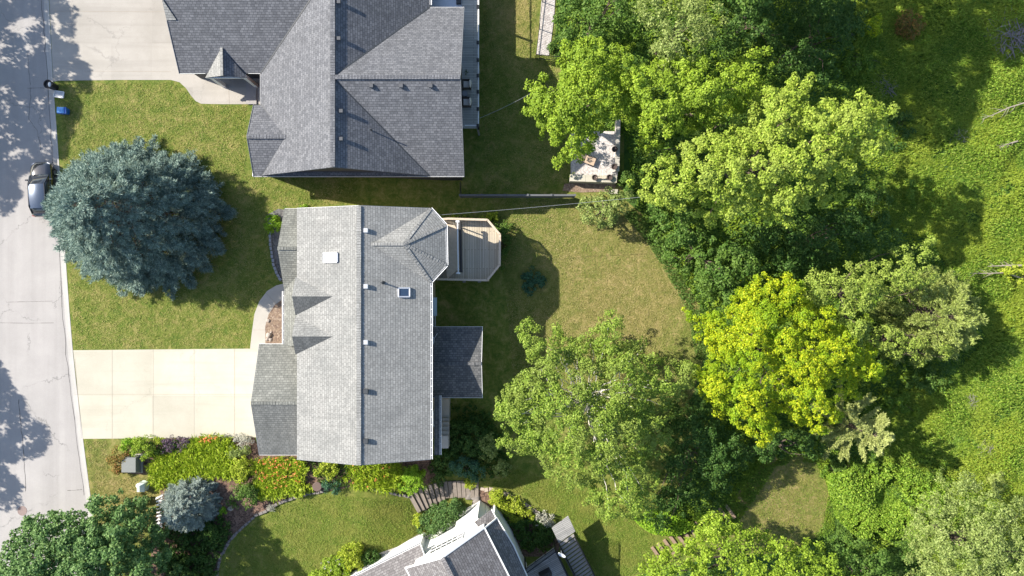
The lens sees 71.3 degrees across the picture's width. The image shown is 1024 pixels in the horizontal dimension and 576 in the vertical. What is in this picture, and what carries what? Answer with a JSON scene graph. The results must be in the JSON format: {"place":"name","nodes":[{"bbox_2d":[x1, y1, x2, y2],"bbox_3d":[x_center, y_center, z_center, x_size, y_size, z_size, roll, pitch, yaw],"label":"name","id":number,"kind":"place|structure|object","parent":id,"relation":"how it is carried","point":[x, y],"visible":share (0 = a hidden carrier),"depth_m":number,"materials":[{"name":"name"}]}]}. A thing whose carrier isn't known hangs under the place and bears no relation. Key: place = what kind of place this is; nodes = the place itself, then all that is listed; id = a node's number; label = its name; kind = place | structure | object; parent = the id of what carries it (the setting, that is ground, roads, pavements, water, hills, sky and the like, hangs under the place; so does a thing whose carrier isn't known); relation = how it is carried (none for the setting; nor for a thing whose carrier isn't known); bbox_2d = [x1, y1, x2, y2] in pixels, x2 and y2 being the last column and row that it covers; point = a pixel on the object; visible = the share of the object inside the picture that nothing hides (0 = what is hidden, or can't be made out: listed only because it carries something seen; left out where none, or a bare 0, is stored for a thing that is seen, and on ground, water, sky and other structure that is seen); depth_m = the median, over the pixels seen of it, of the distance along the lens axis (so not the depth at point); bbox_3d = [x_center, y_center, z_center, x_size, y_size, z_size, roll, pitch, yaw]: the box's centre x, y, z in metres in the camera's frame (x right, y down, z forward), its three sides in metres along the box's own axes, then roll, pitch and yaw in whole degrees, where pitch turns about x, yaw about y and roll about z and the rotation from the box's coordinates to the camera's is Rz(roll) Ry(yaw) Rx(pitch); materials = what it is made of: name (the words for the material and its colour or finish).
{"place":"outdoors","nodes":[
{"label":"outdoors","id":0,"kind":"place"},
{"bbox_2d":[0,0,95,575],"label":"street","id":1,"kind":"structure","parent":0,"point":[35,378],"depth_m":60.12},
{"bbox_2d":[25,162,56,216],"bbox_3d":[-39.125,-8.213,59.352,2.260,1.520,4.562,-3,90,0],"label":"parked car","id":2,"kind":"object","parent":1,"relation":"on","point":[41,179],"visible":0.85,"depth_m":58.95,"materials":[{"name":"paint"}]},
{"bbox_2d":[44,0,99,567],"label":"kerb","id":3,"kind":"structure","parent":1,"relation":"on","point":[63,264],"depth_m":60.11,"materials":[{"name":"concrete"}]},
{"bbox_2d":[49,0,259,103],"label":"top driveway","id":4,"kind":"structure","parent":0,"point":[87,43],"depth_m":59.99,"materials":[{"name":"grey concrete"}]},
{"bbox_2d":[73,349,257,438],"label":"driveway","id":5,"kind":"structure","parent":0,"point":[167,393],"depth_m":59.99,"materials":[{"name":"concrete"}]},
{"bbox_2d":[49,0,832,575],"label":"lawn ground","id":6,"kind":"structure","parent":0,"point":[475,304],"depth_m":62.10,"materials":[{"name":"green plant"}]},
{"bbox_2d":[0,488,188,575],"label":"street tree","id":7,"kind":"object","parent":6,"relation":"on","point":[74,542],"visible":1,"depth_m":53.64,"materials":[{"name":"green plant"}]},
{"bbox_2d":[105,445,130,475],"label":"barberry bush","id":8,"kind":"object","parent":6,"relation":"on","point":[116,468],"visible":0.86,"depth_m":59.20,"materials":[{"name":"brown plant"}]},
{"bbox_2d":[85,440,155,532],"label":"turf","id":9,"kind":"structure","parent":6,"relation":"on","point":[115,479],"depth_m":59.96,"materials":[{"name":"green plant"}]},
{"bbox_2d":[41,134,237,300],"bbox_3d":[-30.186,-5.883,54.527,14.970,11.145,14.096,0,90,0],"label":"blue spruce tree","id":10,"kind":"object","parent":6,"relation":"on","point":[73,205],"visible":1,"depth_m":54.50,"materials":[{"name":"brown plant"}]},
{"bbox_2d":[60,82,357,348],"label":"turf","id":11,"kind":"structure","parent":6,"relation":"on","point":[94,284],"depth_m":59.96,"materials":[{"name":"green plant"}]},
{"bbox_2d":[250,284,283,348],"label":"front walk","id":12,"kind":"structure","parent":6,"relation":"on","point":[269,301],"depth_m":59.98,"materials":[{"name":"concrete"}]},
{"bbox_2d":[216,490,323,575],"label":"stone edging","id":13,"kind":"object","parent":6,"relation":"on","point":[248,522],"visible":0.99,"depth_m":59.86,"materials":[{"name":"grey stone"}]},
{"bbox_2d":[265,300,281,342],"bbox_3d":[-19.817,3.055,59.970,1.836,0.001,4.274,0,90,0],"label":"mulch bed","id":14,"kind":"object","parent":6,"relation":"on","point":[274,325],"visible":0.64,"depth_m":59.97,"materials":[{"name":"brown wood"}]},
{"bbox_2d":[267,209,283,281],"bbox_3d":[-19.601,-3.539,59.970,1.937,0.001,6.244,0,90,0],"label":"slate bed","id":15,"kind":"object","parent":6,"relation":"on","point":[276,234],"visible":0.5,"depth_m":59.97,"materials":[{"name":"grey stone"}]},
{"bbox_2d":[129,438,435,575],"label":"garden bed","id":16,"kind":"object","parent":6,"relation":"on","point":[240,517],"visible":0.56,"depth_m":59.97,"materials":[{"name":"brown soil"}]},
{"bbox_2d":[121,454,142,472],"bbox_3d":[-31.704,14.716,59.520,1.450,1.000,1.600,0,90,0],"label":"utility box","id":17,"kind":"object","parent":16,"relation":"on","point":[131,464],"visible":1,"depth_m":59.02,"materials":[{"name":"metal"}]},
{"bbox_2d":[128,434,157,461],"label":"garden bush","id":18,"kind":"object","parent":16,"relation":"on","point":[138,441],"visible":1,"depth_m":58.92,"materials":[{"name":"green plant"}]},
{"bbox_2d":[165,553,214,575],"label":"garden bush","id":19,"kind":"object","parent":16,"relation":"on","point":[202,558],"visible":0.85,"depth_m":59.31,"materials":[{"name":"green plant"}]},
{"bbox_2d":[159,472,222,532],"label":"blue spruce tree","id":20,"kind":"object","parent":16,"relation":"on","point":[183,510],"visible":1,"depth_m":57.91,"materials":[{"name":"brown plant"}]},
{"bbox_2d":[143,431,240,491],"bbox_3d":[-26.619,14.501,59.457,8.419,1.066,4.636,-10,90,0],"label":"daylily bed","id":21,"kind":"object","parent":16,"relation":"on","point":[160,472],"visible":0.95,"depth_m":59.46,"materials":[{"name":"green plant"}]},
{"bbox_2d":[157,515,232,575],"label":"ground cover","id":22,"kind":"object","parent":16,"relation":"on","point":[222,542],"visible":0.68,"depth_m":59.66,"materials":[{"name":"green plant"}]},
{"bbox_2d":[172,520,223,554],"bbox_3d":[-26.083,20.994,59.493,4.369,1.166,3.007,-21,90,0],"label":"garden bush","id":23,"kind":"object","parent":16,"relation":"on","point":[211,529],"visible":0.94,"depth_m":59.23,"materials":[{"name":"green plant"}]},
{"bbox_2d":[228,455,254,484],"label":"garden bush","id":24,"kind":"object","parent":16,"relation":"on","point":[243,463],"visible":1,"depth_m":58.94,"materials":[{"name":"green plant"}]},
{"bbox_2d":[225,481,259,510],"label":"garden bush","id":25,"kind":"object","parent":16,"relation":"on","point":[243,488],"visible":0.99,"depth_m":59.04,"materials":[{"name":"green plant"}]},
{"bbox_2d":[245,455,309,503],"bbox_3d":[-19.481,15.961,59.480,5.376,1.012,4.448,0,90,0],"label":"daylily bed","id":26,"kind":"object","parent":16,"relation":"on","point":[266,474],"visible":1,"depth_m":59.46,"materials":[{"name":"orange plant"}]},
{"bbox_2d":[313,462,341,481],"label":"garden bush","id":27,"kind":"object","parent":16,"relation":"on","point":[325,466],"visible":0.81,"depth_m":59.00,"materials":[{"name":"green plant"}]},
{"bbox_2d":[342,462,405,494],"bbox_3d":[-11.560,15.914,59.953,5.515,1.862,3.563,0,90,0],"label":"daylily bed","id":28,"kind":"object","parent":16,"relation":"on","point":[378,477],"visible":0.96,"depth_m":59.76,"materials":[{"name":"green plant"}]},
{"bbox_2d":[397,464,426,495],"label":"garden bush","id":29,"kind":"object","parent":16,"relation":"on","point":[412,476],"visible":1,"depth_m":60.03,"materials":[{"name":"green plant"}]},
{"bbox_2d":[162,0,463,179],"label":"house","id":30,"kind":"structure","parent":6,"relation":"on","point":[362,88],"depth_m":54.78,"materials":[{"name":"grey"}]},
{"bbox_2d":[224,495,414,575],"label":"turf","id":31,"kind":"structure","parent":6,"relation":"on","point":[309,549],"depth_m":59.97,"materials":[{"name":"green plant"}]},
{"bbox_2d":[308,555,353,575],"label":"flowering bush","id":32,"kind":"object","parent":6,"relation":"on","point":[336,568],"visible":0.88,"depth_m":58.91,"materials":[{"name":"green plant"}]},
{"bbox_2d":[336,540,364,570],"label":"flowering bush","id":33,"kind":"object","parent":6,"relation":"on","point":[356,548],"visible":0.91,"depth_m":58.83,"materials":[{"name":"green plant"}]},
{"bbox_2d":[251,205,482,464],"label":"house","id":34,"kind":"structure","parent":6,"relation":"on","point":[366,361],"depth_m":54.42,"materials":[{"name":"grey"}]},
{"bbox_2d":[350,500,527,575],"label":"house","id":35,"kind":"structure","parent":6,"relation":"on","point":[479,539],"depth_m":56.56,"materials":[{"name":"grey paint"}]},
{"bbox_2d":[415,497,467,539],"bbox_3d":[-6.072,19.744,60.641,4.892,2.945,3.116,-35,90,0],"label":"garden bush","id":36,"kind":"object","parent":6,"relation":"on","point":[442,523],"visible":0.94,"depth_m":59.85,"materials":[{"name":"green plant"}]},
{"bbox_2d":[409,480,478,512],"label":"stairs","id":37,"kind":"structure","parent":6,"relation":"on","point":[451,492],"depth_m":61.83,"materials":[{"name":"wood"}]},
{"bbox_2d":[428,446,461,487],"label":"garden bush","id":38,"kind":"object","parent":6,"relation":"on","point":[441,463],"visible":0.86,"depth_m":61.17,"materials":[{"name":"green plant"}]},
{"bbox_2d":[442,398,449,447],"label":"stairs","id":39,"kind":"structure","parent":6,"relation":"on","point":[445,422],"depth_m":60.72,"materials":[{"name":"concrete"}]},
{"bbox_2d":[447,455,485,482],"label":"garden bush","id":40,"kind":"object","parent":6,"relation":"on","point":[473,464],"visible":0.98,"depth_m":60.77,"materials":[{"name":"green plant"}]},
{"bbox_2d":[433,218,500,282],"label":"deck","id":41,"kind":"structure","parent":6,"relation":"on","point":[481,249],"depth_m":59.70,"materials":[{"name":"beige wood"}]},
{"bbox_2d":[462,0,479,135],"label":"deck","id":42,"kind":"structure","parent":6,"relation":"on","point":[471,65],"depth_m":59.70,"materials":[{"name":"grey wood"}]},
{"bbox_2d":[450,415,505,459],"bbox_3d":[-3.053,12.843,61.335,5.166,1.676,3.936,0,90,0],"label":"garden bush","id":43,"kind":"object","parent":6,"relation":"on","point":[469,443],"visible":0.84,"depth_m":61.04,"materials":[{"name":"green plant"}]},
{"bbox_2d":[448,403,508,481],"bbox_3d":[-3.447,13.258,61.755,5.111,0.701,7.593,-23,90,0],"label":"ground cover","id":44,"kind":"object","parent":6,"relation":"on","point":[501,452],"visible":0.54,"depth_m":61.75,"materials":[{"name":"green plant"}]},
{"bbox_2d":[476,431,502,461],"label":"garden bush","id":45,"kind":"object","parent":6,"relation":"on","point":[490,448],"visible":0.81,"depth_m":60.23,"materials":[{"name":"green plant"}]},
{"bbox_2d":[494,219,513,269],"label":"garden bush","id":46,"kind":"object","parent":6,"relation":"on","point":[507,228],"visible":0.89,"depth_m":61.23,"materials":[{"name":"green plant"}]},
{"bbox_2d":[459,194,575,197],"bbox_3d":[0.454,-7.853,61.127,9.879,1.745,0.180,0,90,0],"label":"fence","id":47,"kind":"object","parent":6,"relation":"on","point":[517,195],"visible":1,"depth_m":60.35,"materials":[{"name":"grey metal"}]},
{"bbox_2d":[479,490,560,556],"bbox_3d":[0.248,20.776,62.060,8.874,0.001,4.319,37,90,0],"label":"house side bed","id":48,"kind":"object","parent":6,"relation":"on","point":[485,498],"visible":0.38,"depth_m":62.06,"materials":[{"name":"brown wood"}]},
{"bbox_2d":[487,488,535,523],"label":"garden bush","id":49,"kind":"object","parent":48,"relation":"on","point":[498,501],"visible":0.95,"depth_m":61.33,"materials":[{"name":"green plant"}]},
{"bbox_2d":[503,513,553,553],"bbox_3d":[1.068,21.391,61.790,5.623,0.615,4.139,0,90,0],"label":"ground cover","id":50,"kind":"object","parent":48,"relation":"on","point":[547,549],"visible":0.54,"depth_m":61.79,"materials":[{"name":"green plant"}]},
{"bbox_2d":[510,516,555,551],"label":"garden bush","id":51,"kind":"object","parent":48,"relation":"on","point":[519,526],"visible":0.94,"depth_m":61.31,"materials":[{"name":"green plant"}]},
{"bbox_2d":[483,0,567,190],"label":"turf","id":52,"kind":"structure","parent":6,"relation":"on","point":[509,52],"depth_m":62.06,"materials":[{"name":"green plant"}]},
{"bbox_2d":[520,265,546,295],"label":"bush","id":53,"kind":"object","parent":6,"relation":"on","point":[540,281],"visible":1,"depth_m":61.74,"materials":[{"name":"green plant"}]},
{"bbox_2d":[524,538,568,575],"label":"deck","id":54,"kind":"structure","parent":6,"relation":"on","point":[551,559],"depth_m":59.80,"materials":[{"name":"grey wood"}]},
{"bbox_2d":[490,469,653,575],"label":"turf","id":55,"kind":"structure","parent":6,"relation":"on","point":[590,524],"depth_m":62.05,"materials":[{"name":"green plant"}]},
{"bbox_2d":[552,516,594,575],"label":"stairs","id":56,"kind":"structure","parent":6,"relation":"on","point":[563,529],"depth_m":59.94,"materials":[{"name":"grey wood"}]},
{"bbox_2d":[519,34,633,170],"bbox_3d":[5.082,-14.487,56.933,9.071,10.672,10.046,0,90,0],"label":"maple tree","id":57,"kind":"object","parent":6,"relation":"on","point":[573,117],"visible":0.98,"depth_m":53.16,"materials":[{"name":"green plant"}]},
{"bbox_2d":[563,183,616,191],"bbox_3d":[6.756,-8.761,62.070,4.735,0.001,0.899,0,90,0],"label":"worn soil patch","id":58,"kind":"object","parent":6,"relation":"on","point":[579,187],"visible":0.89,"depth_m":62.07,"materials":[{"name":"brown soil"}]},
{"bbox_2d":[569,119,619,193],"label":"patio","id":59,"kind":"structure","parent":6,"relation":"on","point":[605,155],"depth_m":61.45,"materials":[{"name":"concrete"}]},
{"bbox_2d":[493,308,698,525],"bbox_3d":[6.017,9.607,56.477,15.443,11.579,16.496,20,90,0],"label":"birch tree","id":60,"kind":"object","parent":6,"relation":"on","point":[597,456],"visible":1,"depth_m":53.68,"materials":[{"name":"green plant"}]},
{"bbox_2d":[494,198,701,404],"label":"turf","id":61,"kind":"structure","parent":6,"relation":"on","point":[599,297],"depth_m":62.06,"materials":[{"name":"green plant"}]},
{"bbox_2d":[576,186,636,228],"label":"tree","id":62,"kind":"object","parent":6,"relation":"on","point":[605,208],"visible":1,"depth_m":59.19,"materials":[{"name":"green plant"}]},
{"bbox_2d":[625,207,709,359],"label":"fringe weeds","id":63,"kind":"object","parent":6,"relation":"on","point":[676,277],"visible":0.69,"depth_m":61.93,"materials":[{"name":"green plant"}]},
{"bbox_2d":[612,44,774,154],"bbox_3d":[14.221,-15.115,56.510,13.260,11.517,8.479,0,90,0],"label":"maple tree","id":64,"kind":"object","parent":6,"relation":"on","point":[662,111],"visible":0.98,"depth_m":52.98,"materials":[{"name":"green plant"}]},
{"bbox_2d":[651,504,735,557],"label":"stairs","id":65,"kind":"structure","parent":6,"relation":"on","point":[686,535],"depth_m":61.94,"materials":[{"name":"wood"}]},
{"bbox_2d":[636,508,854,575],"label":"leafy tree","id":66,"kind":"object","parent":6,"relation":"on","point":[713,532],"visible":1,"depth_m":55.51,"materials":[{"name":"green plant"}]},
{"bbox_2d":[735,0,773,14],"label":"leafy tree","id":67,"kind":"object","parent":6,"relation":"on","point":[746,6],"visible":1,"depth_m":51.99,"materials":[{"name":"green plant"}]},
{"bbox_2d":[744,457,830,546],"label":"turf","id":68,"kind":"structure","parent":6,"relation":"on","point":[783,515],"depth_m":62.87,"materials":[{"name":"green plant"}]},
{"bbox_2d":[537,0,554,54],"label":"gravel path","id":69,"kind":"structure","parent":0,"point":[546,23],"depth_m":62.05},
{"bbox_2d":[555,0,1023,575],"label":"meadow ground","id":70,"kind":"structure","parent":0,"point":[723,238],"depth_m":63.08,"materials":[{"name":"green plant"}]},
{"bbox_2d":[552,0,640,45],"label":"leafy tree","id":71,"kind":"object","parent":70,"relation":"on","point":[600,21],"visible":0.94,"depth_m":56.07,"materials":[{"name":"green plant"}]},
{"bbox_2d":[618,170,641,195],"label":"garden bush","id":72,"kind":"object","parent":70,"relation":"on","point":[624,177],"visible":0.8,"depth_m":60.72,"materials":[{"name":"green plant"}]},
{"bbox_2d":[634,510,695,535],"bbox_3d":[13.139,20.434,61.723,5.648,0.942,2.119,13,90,0],"label":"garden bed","id":73,"kind":"object","parent":70,"relation":"on","point":[680,526],"visible":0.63,"depth_m":61.55,"materials":[{"name":"green plant"}]},
{"bbox_2d":[631,0,729,77],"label":"willow tree","id":74,"kind":"object","parent":70,"relation":"on","point":[669,40],"visible":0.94,"depth_m":53.46,"materials":[{"name":"green plant"}]},
{"bbox_2d":[632,102,752,169],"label":"leafy tree","id":75,"kind":"object","parent":70,"relation":"on","point":[702,154],"visible":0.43,"depth_m":58.66,"materials":[{"name":"green plant"}]},
{"bbox_2d":[644,397,748,532],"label":"leafy tree","id":76,"kind":"object","parent":70,"relation":"on","point":[680,460],"visible":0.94,"depth_m":58.60,"materials":[{"name":"green plant"}]},
{"bbox_2d":[633,192,779,306],"bbox_3d":[16.036,-3.051,59.484,15.038,6.063,6.565,35,90,0],"label":"leafy tree","id":77,"kind":"object","parent":70,"relation":"on","point":[713,273],"visible":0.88,"depth_m":58.41,"materials":[{"name":"green plant"}]},
{"bbox_2d":[707,0,797,55],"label":"leafy tree","id":78,"kind":"object","parent":70,"relation":"on","point":[737,24],"visible":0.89,"depth_m":57.59,"materials":[{"name":"green plant"}]},
{"bbox_2d":[626,71,900,229],"bbox_3d":[19.678,-9.445,55.647,20.296,13.524,10.562,-33,90,0],"label":"maple tree","id":79,"kind":"object","parent":70,"relation":"on","point":[765,134],"visible":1,"depth_m":51.24,"materials":[{"name":"green plant"}]},
{"bbox_2d":[719,451,835,555],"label":"fringe weeds","id":80,"kind":"object","parent":70,"relation":"on","point":[758,476],"visible":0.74,"depth_m":62.31,"materials":[{"name":"green plant"}]},
{"bbox_2d":[737,428,827,463],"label":"leafy tree","id":81,"kind":"object","parent":70,"relation":"on","point":[769,449],"visible":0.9,"depth_m":59.69,"materials":[{"name":"green plant"}]},
{"bbox_2d":[681,271,886,448],"bbox_3d":[21.381,5.453,57.188,14.898,10.751,13.835,-26,90,0],"label":"golden tree","id":82,"kind":"object","parent":70,"relation":"on","point":[771,337],"visible":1,"depth_m":54.19,"materials":[{"name":"yellow plant"}]},
{"bbox_2d":[556,0,1023,575],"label":"undergrowth","id":83,"kind":"object","parent":70,"relation":"on","point":[814,210],"visible":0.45,"depth_m":63.05,"materials":[{"name":"green plant"}]},
{"bbox_2d":[766,0,871,86],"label":"leafy tree","id":84,"kind":"object","parent":70,"relation":"on","point":[806,45],"visible":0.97,"depth_m":57.92,"materials":[{"name":"green plant"}]},
{"bbox_2d":[742,205,904,278],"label":"leafy tree","id":85,"kind":"object","parent":70,"relation":"on","point":[808,242],"visible":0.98,"depth_m":59.19,"materials":[{"name":"green plant"}]},
{"bbox_2d":[808,379,894,462],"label":"spruce tree","id":86,"kind":"object","parent":70,"relation":"on","point":[875,437],"visible":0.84,"depth_m":59.08,"materials":[{"name":"green plant"}]},
{"bbox_2d":[843,40,888,80],"bbox_3d":[30.846,-19.844,62.549,3.524,1.653,3.686,44,90,0],"label":"wild bush","id":87,"kind":"object","parent":70,"relation":"on","point":[863,60],"visible":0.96,"depth_m":62.28,"materials":[{"name":"green plant"}]},
{"bbox_2d":[824,533,916,575],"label":"leafy tree","id":88,"kind":"object","parent":70,"relation":"on","point":[849,562],"visible":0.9,"depth_m":58.73,"materials":[{"name":"green plant"}]},
{"bbox_2d":[801,235,940,346],"bbox_3d":[28.918,-1.046,58.919,11.539,8.958,7.108,-41,90,0],"label":"olive tree","id":89,"kind":"object","parent":70,"relation":"on","point":[861,328],"visible":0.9,"depth_m":55.85,"materials":[{"name":"green plant"}]},
{"bbox_2d":[821,451,924,575],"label":"vines","id":90,"kind":"object","parent":70,"relation":"on","point":[837,467],"visible":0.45,"depth_m":62.95,"materials":[{"name":"green plant"}]},
{"bbox_2d":[852,184,894,225],"bbox_3d":[31.872,-7.244,62.499,3.998,1.751,3.782,0,90,0],"label":"wild bush","id":91,"kind":"object","parent":70,"relation":"on","point":[862,197],"visible":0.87,"depth_m":62.36,"materials":[{"name":"green plant"}]},
{"bbox_2d":[825,463,954,540],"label":"vines","id":92,"kind":"object","parent":70,"relation":"on","point":[853,493],"visible":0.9,"depth_m":62.52,"materials":[{"name":"green plant"}]},
{"bbox_2d":[877,388,922,417],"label":"wild bush","id":93,"kind":"object","parent":70,"relation":"on","point":[889,400],"visible":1,"depth_m":62.51,"materials":[{"name":"green plant"}]},
{"bbox_2d":[883,110,916,151],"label":"wild bush","id":94,"kind":"object","parent":70,"relation":"on","point":[905,134],"visible":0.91,"depth_m":62.55,"materials":[{"name":"green plant"}]},
{"bbox_2d":[859,322,953,367],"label":"olive tree","id":95,"kind":"object","parent":70,"relation":"on","point":[884,343],"visible":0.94,"depth_m":57.61,"materials":[{"name":"green plant"}]},
{"bbox_2d":[894,8,926,40],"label":"dry bush","id":96,"kind":"object","parent":70,"relation":"on","point":[907,26],"visible":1,"depth_m":62.16,"materials":[{"name":"brown plant"}]},
{"bbox_2d":[894,174,934,207],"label":"wild bush","id":97,"kind":"object","parent":70,"relation":"on","point":[909,199],"visible":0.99,"depth_m":62.53,"materials":[{"name":"green plant"}]},
{"bbox_2d":[902,450,950,487],"bbox_3d":[36.516,15.931,62.693,4.700,1.368,3.537,0,90,0],"label":"wild bush","id":98,"kind":"object","parent":70,"relation":"on","point":[928,473],"visible":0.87,"depth_m":62.48,"materials":[{"name":"green plant"}]},
{"bbox_2d":[866,264,988,368],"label":"tree","id":99,"kind":"object","parent":70,"relation":"on","point":[964,319],"visible":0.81,"depth_m":58.92,"materials":[{"name":"green plant"}]},
{"bbox_2d":[904,364,952,397],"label":"wild bush","id":100,"kind":"object","parent":70,"relation":"on","point":[930,381],"visible":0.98,"depth_m":62.30,"materials":[{"name":"green plant"}]},
{"bbox_2d":[854,0,1023,575],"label":"tall grass","id":101,"kind":"structure","parent":70,"relation":"on","point":[989,238],"depth_m":63.00,"materials":[{"name":"green plant"}]},
{"bbox_2d":[898,467,1023,575],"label":"willow tree","id":102,"kind":"object","parent":70,"relation":"on","point":[985,534],"visible":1,"depth_m":54.90,"materials":[{"name":"green plant"}]},
{"bbox_2d":[980,8,1023,58],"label":"bare soil patch","id":103,"kind":"object","parent":70,"relation":"on","point":[997,33],"visible":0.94,"depth_m":63.25,"materials":[{"name":"brown soil"}]},
{"bbox_2d":[980,12,1023,59],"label":"brush pile","id":104,"kind":"object","parent":103,"relation":"on","point":[1019,40],"visible":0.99,"depth_m":62.88,"materials":[{"name":"grey wood"}]},
{"bbox_2d":[999,258,1023,284],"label":"lime bush","id":105,"kind":"object","parent":70,"relation":"on","point":[1006,271],"visible":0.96,"depth_m":61.76,"materials":[{"name":"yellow plant"}]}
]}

